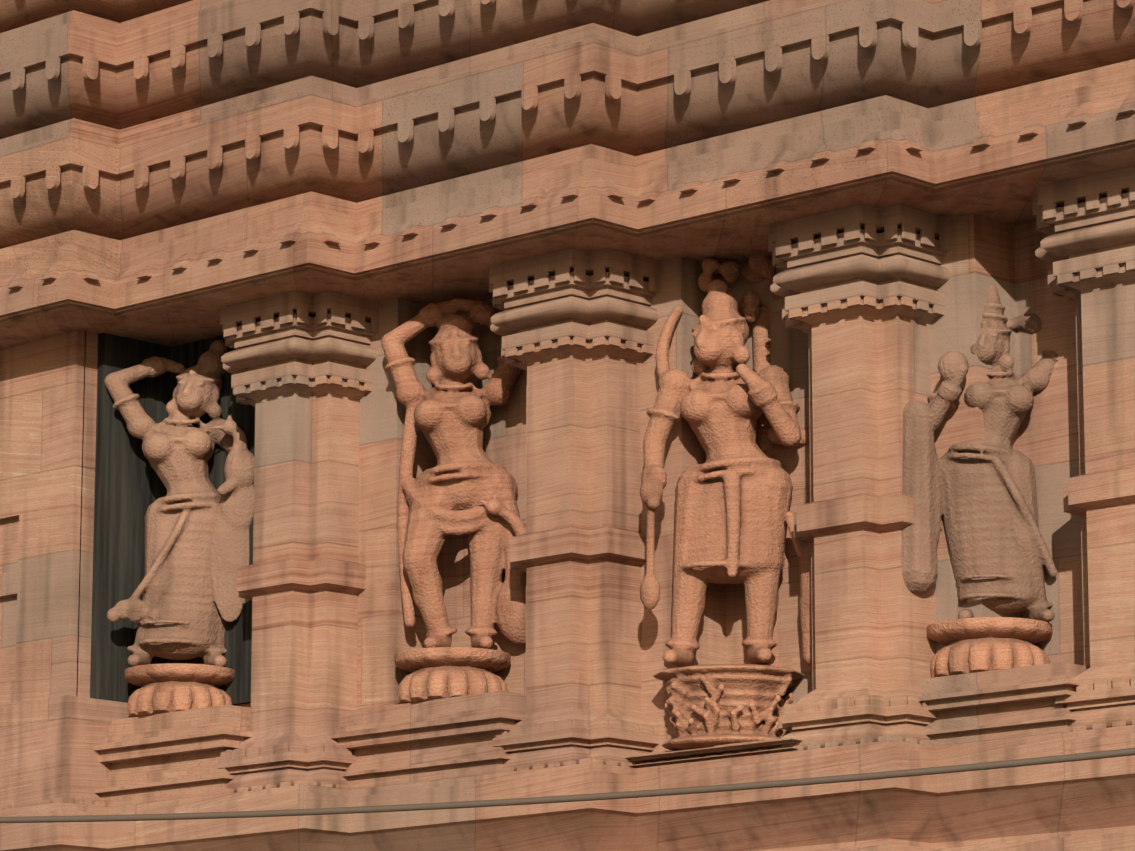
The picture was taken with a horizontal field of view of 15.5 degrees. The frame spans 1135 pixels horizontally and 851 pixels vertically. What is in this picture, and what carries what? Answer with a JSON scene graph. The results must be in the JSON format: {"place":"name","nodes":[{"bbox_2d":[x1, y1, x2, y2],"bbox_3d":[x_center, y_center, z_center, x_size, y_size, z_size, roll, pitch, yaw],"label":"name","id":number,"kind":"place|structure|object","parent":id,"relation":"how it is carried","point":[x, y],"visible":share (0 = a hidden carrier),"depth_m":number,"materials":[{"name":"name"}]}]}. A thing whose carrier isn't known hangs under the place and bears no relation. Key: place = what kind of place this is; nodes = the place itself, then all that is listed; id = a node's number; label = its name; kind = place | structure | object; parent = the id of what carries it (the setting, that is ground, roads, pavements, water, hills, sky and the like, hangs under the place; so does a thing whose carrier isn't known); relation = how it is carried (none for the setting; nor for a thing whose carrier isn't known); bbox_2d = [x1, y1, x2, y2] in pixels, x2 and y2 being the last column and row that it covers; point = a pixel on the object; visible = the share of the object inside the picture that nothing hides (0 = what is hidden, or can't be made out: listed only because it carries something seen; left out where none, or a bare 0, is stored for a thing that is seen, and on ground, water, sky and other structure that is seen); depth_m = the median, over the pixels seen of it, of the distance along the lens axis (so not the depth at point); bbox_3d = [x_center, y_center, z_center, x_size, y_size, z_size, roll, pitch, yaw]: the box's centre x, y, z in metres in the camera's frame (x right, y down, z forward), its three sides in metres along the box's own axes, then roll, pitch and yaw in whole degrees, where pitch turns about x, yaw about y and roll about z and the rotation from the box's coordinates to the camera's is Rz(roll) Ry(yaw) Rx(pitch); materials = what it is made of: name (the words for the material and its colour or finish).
{"place":"outdoors","nodes":[
{"label":"outdoors","id":0,"kind":"place"},
{"bbox_2d":[0,748,1134,822],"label":"wire","id":1,"kind":"object","parent":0,"point":[682,790],"visible":1,"depth_m":13.03,"materials":[{"name":"grey metal"}]},
{"bbox_2d":[233,214,1083,752],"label":"wall","id":2,"kind":"structure","parent":0,"point":[981,256],"depth_m":14.83,"materials":[{"name":"stone"}]},
{"bbox_2d":[0,0,1134,347],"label":"cornice","id":3,"kind":"structure","parent":2,"relation":"attached to","point":[176,172],"depth_m":15.03,"materials":[{"name":"stone"}]},
{"bbox_2d":[0,719,1134,850],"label":"base moulding","id":4,"kind":"object","parent":2,"relation":"attached to","point":[1086,805],"visible":0.83,"depth_m":14.30,"materials":[{"name":"stone"}]},
{"bbox_2d":[0,330,129,808],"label":"pier","id":5,"kind":"structure","parent":4,"relation":"on","point":[55,723],"depth_m":16.07,"materials":[{"name":"stone"}]},
{"bbox_2d":[90,333,254,704],"bbox_3d":[-1.452,0.338,15.980,0.685,1.460,0.382,-11,-16,42],"label":"dark niche","id":6,"kind":"object","parent":5,"relation":"attached to","point":[130,487],"visible":0.36,"depth_m":16.13,"materials":[{"name":"grey stone"}]},
{"bbox_2d":[218,291,378,792],"bbox_3d":[-0.963,0.480,15.673,0.595,1.860,0.595,-11,-16,42],"label":"pilaster","id":7,"kind":"object","parent":4,"relation":"on","point":[295,363],"visible":0.73,"depth_m":15.52,"materials":[{"name":"stone"}]},
{"bbox_2d":[489,248,659,770],"bbox_3d":[0.070,0.348,15.025,0.595,1.860,0.595,-11,-16,42],"label":"pilaster","id":8,"kind":"object","parent":4,"relation":"on","point":[570,325],"visible":0.73,"depth_m":14.87,"materials":[{"name":"stone"}]},
{"bbox_2d":[94,662,1088,806],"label":"stepped plinths","id":9,"kind":"object","parent":4,"relation":"on","point":[164,756],"visible":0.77,"depth_m":14.99,"materials":[{"name":"stone"}]},
{"bbox_2d":[125,617,1052,717],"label":"lotus pedestals","id":10,"kind":"object","parent":9,"relation":"on","point":[979,644],"visible":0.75,"depth_m":15.07,"materials":[{"name":"stone"}]},
{"bbox_2d":[104,340,254,666],"bbox_3d":[-1.479,0.302,16.061,0.640,1.300,0.350,1,-12,-4],"label":"statue","id":11,"kind":"object","parent":10,"relation":"on","point":[190,604],"visible":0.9,"depth_m":15.96,"materials":[{"name":"stone"}]},
{"bbox_2d":[381,298,525,648],"bbox_3d":[-0.378,0.184,15.370,0.636,1.335,0.310,-1,-12,3],"label":"statue","id":12,"kind":"object","parent":10,"relation":"on","point":[467,485],"visible":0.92,"depth_m":15.28,"materials":[{"name":"stone"}]},
{"bbox_2d":[902,284,1059,621],"bbox_3d":[1.436,0.096,14.290,0.662,1.197,0.295,2,-12,-9],"label":"statue","id":13,"kind":"object","parent":10,"relation":"on","point":[986,508],"visible":0.85,"depth_m":14.19,"materials":[{"name":"brown stone"}]},
{"bbox_2d":[653,664,803,749],"bbox_3d":[0.565,0.999,14.570,0.532,0.303,0.434,-1,-12,3],"label":"pedestal","id":14,"kind":"object","parent":9,"relation":"on","point":[707,705],"visible":0.85,"depth_m":14.43,"materials":[{"name":"stone"}]},
{"bbox_2d":[640,255,811,666],"bbox_3d":[0.651,0.113,14.719,0.779,1.574,0.415,-1,-12,7],"label":"statue","id":15,"kind":"object","parent":14,"relation":"on","point":[734,518],"visible":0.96,"depth_m":14.63,"materials":[{"name":"stone"}]},
{"bbox_2d":[768,204,950,749],"bbox_3d":[1.066,0.224,14.413,0.595,1.860,0.595,-11,-16,42],"label":"pilaster","id":16,"kind":"object","parent":4,"relation":"on","point":[855,287],"visible":0.73,"depth_m":14.26,"materials":[{"name":"stone"}]},
{"bbox_2d":[1032,166,1134,730],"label":"pilaster","id":17,"kind":"object","parent":2,"relation":"attached to","point":[1086,248],"visible":0.9,"depth_m":13.80,"materials":[{"name":"stone"}]}
]}

